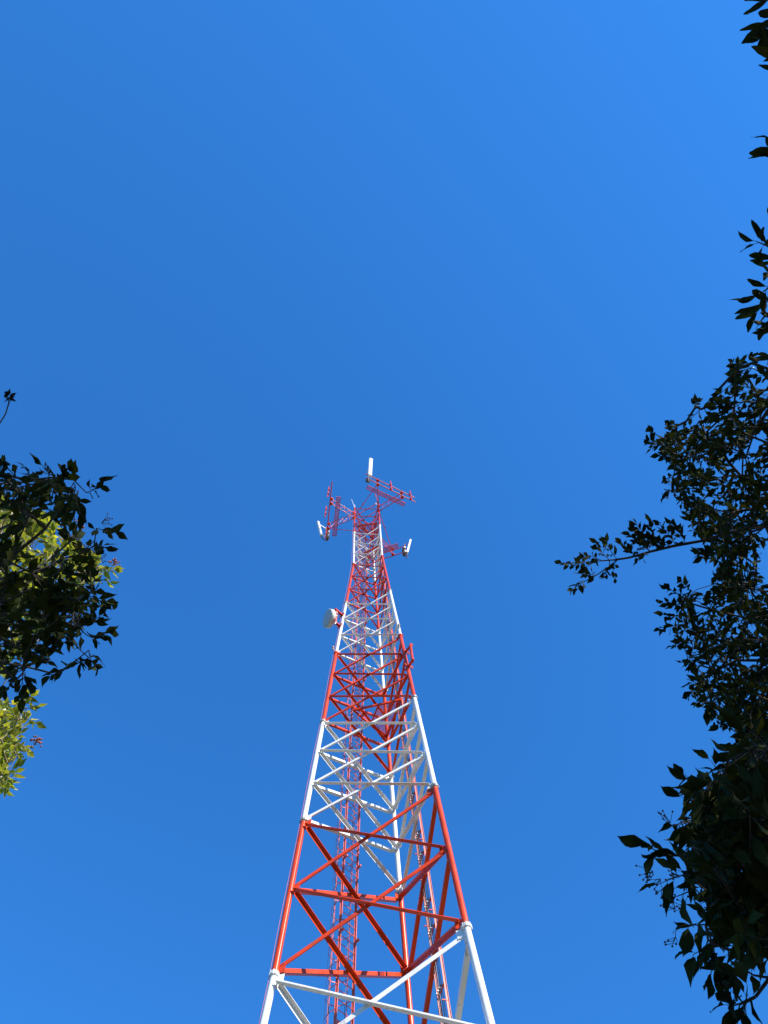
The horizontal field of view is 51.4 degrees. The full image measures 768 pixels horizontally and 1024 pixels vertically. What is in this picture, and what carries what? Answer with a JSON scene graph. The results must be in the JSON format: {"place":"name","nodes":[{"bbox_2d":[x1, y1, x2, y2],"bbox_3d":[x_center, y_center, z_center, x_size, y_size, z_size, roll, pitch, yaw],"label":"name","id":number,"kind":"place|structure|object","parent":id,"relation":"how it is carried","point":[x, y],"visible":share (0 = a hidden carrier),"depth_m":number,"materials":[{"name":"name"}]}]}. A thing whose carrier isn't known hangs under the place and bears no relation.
{"place":"outdoors","nodes":[
{"label":"outdoors","id":0,"kind":"place"},
{"bbox_2d":[0,0,767,1023],"label":"sky","id":1,"kind":"structure","parent":0,"point":[254,253],"materials":[{"name":"blue"}]},
{"bbox_3d":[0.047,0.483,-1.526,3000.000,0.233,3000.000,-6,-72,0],"label":"ground","id":2,"kind":"structure","parent":0,"visible":0},
{"bbox_2d":[0,495,124,796],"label":"sunlit tree","id":3,"kind":"object","parent":2,"relation":"on","point":[13,746],"visible":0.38,"depth_m":9.56,"materials":[{"name":"green plant"}]},
{"bbox_2d":[0,389,127,713],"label":"shaded tree","id":4,"kind":"object","parent":2,"relation":"on","point":[52,601],"visible":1,"depth_m":5.16,"materials":[{"name":"green plant"}]},
{"bbox_2d":[259,494,494,1023],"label":"lattice tower","id":5,"kind":"structure","parent":2,"relation":"on","point":[410,967],"depth_m":26.36,"materials":[{"name":"red metal"}]},
{"bbox_2d":[323,608,346,628],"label":"microwave dish","id":6,"kind":"object","parent":5,"relation":"attached to","point":[330,617],"visible":0.98,"depth_m":40.86,"materials":[{"name":"white paint"}]},
{"bbox_2d":[324,481,361,536],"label":"antenna mount","id":7,"kind":"object","parent":5,"relation":"attached to","point":[335,517],"visible":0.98,"depth_m":58.09,"materials":[{"name":"red paint"}]},
{"bbox_2d":[317,521,326,539],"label":"panel antenna","id":8,"kind":"object","parent":7,"relation":"attached to","point":[319,528],"visible":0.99,"depth_m":58.78,"materials":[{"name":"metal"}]},
{"bbox_2d":[324,520,368,1023],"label":"caged ladder","id":9,"kind":"object","parent":5,"relation":"attached to","point":[337,982],"visible":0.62,"depth_m":27.43,"materials":[{"name":"red metal"}]},
{"bbox_2d":[355,515,403,568],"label":"antenna mount","id":10,"kind":"object","parent":5,"relation":"attached to","point":[391,549],"visible":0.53,"depth_m":58.94,"materials":[{"name":"red paint"}]},
{"bbox_2d":[404,539,410,557],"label":"panel antenna","id":11,"kind":"object","parent":10,"relation":"attached to","point":[408,547],"visible":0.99,"depth_m":59.36,"materials":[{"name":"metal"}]},
{"bbox_2d":[355,474,414,515],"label":"antenna mount","id":12,"kind":"object","parent":5,"relation":"attached to","point":[390,484],"visible":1,"depth_m":57.72,"materials":[{"name":"red paint"}]},
{"bbox_2d":[367,458,372,480],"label":"panel antenna","id":13,"kind":"object","parent":12,"relation":"attached to","point":[369,471],"visible":1,"depth_m":57.43,"materials":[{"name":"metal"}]},
{"bbox_2d":[399,643,413,670],"bbox_3d":[1.063,6.400,34.985,0.416,1.620,0.819,35,-77,-12],"label":"pipe bracket","id":14,"kind":"object","parent":5,"relation":"attached to","point":[411,654],"visible":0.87,"depth_m":34.66,"materials":[{"name":"red metal"}]},
{"bbox_2d":[376,525,451,1023],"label":"cable ladder","id":15,"kind":"object","parent":5,"relation":"attached to","point":[444,984],"visible":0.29,"depth_m":26.11,"materials":[{"name":"metal"}]},
{"bbox_2d":[376,537,440,1023],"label":"feeder cable","id":16,"kind":"object","parent":15,"relation":"attached to","point":[416,846],"visible":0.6,"depth_m":26.50,"materials":[{"name":"black rubber"}]},
{"bbox_2d":[376,529,442,1023],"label":"feeder cable","id":17,"kind":"object","parent":15,"relation":"attached to","point":[418,852],"visible":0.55,"depth_m":26.12,"materials":[{"name":"black rubber"}]},
{"bbox_2d":[378,558,441,1022],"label":"feeder cable","id":18,"kind":"object","parent":15,"relation":"attached to","point":[423,891],"visible":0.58,"depth_m":24.52,"materials":[{"name":"black rubber"}]},
{"bbox_2d":[377,536,443,1023],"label":"feeder cable","id":19,"kind":"object","parent":15,"relation":"attached to","point":[418,840],"visible":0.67,"depth_m":25.88,"materials":[{"name":"black rubber"}]},
{"bbox_2d":[378,541,445,1023],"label":"feeder cable","id":20,"kind":"object","parent":15,"relation":"attached to","point":[419,840],"visible":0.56,"depth_m":25.74,"materials":[{"name":"black rubber"}]},
{"bbox_2d":[378,533,446,1016],"bbox_3d":[1.099,9.330,31.849,1.643,54.720,0.034,20,-74,-8],"label":"feeder cable","id":21,"kind":"object","parent":15,"relation":"attached to","point":[419,833],"visible":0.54,"depth_m":25.88,"materials":[{"name":"black rubber"}]},
{"bbox_2d":[554,58,767,758],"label":"leafy tree","id":22,"kind":"object","parent":2,"relation":"on","point":[734,586],"visible":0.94,"depth_m":8.43,"materials":[{"name":"green plant"}]},
{"bbox_2d":[618,703,767,1023],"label":"broadleaf tree","id":23,"kind":"object","parent":2,"relation":"on","point":[723,833],"visible":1,"depth_m":2.75,"materials":[{"name":"green plant"}]},
{"bbox_2d":[728,0,767,360],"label":"long leaved tree","id":24,"kind":"object","parent":2,"relation":"on","point":[758,31],"visible":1,"depth_m":2.56,"materials":[{"name":"green plant"}]}
]}

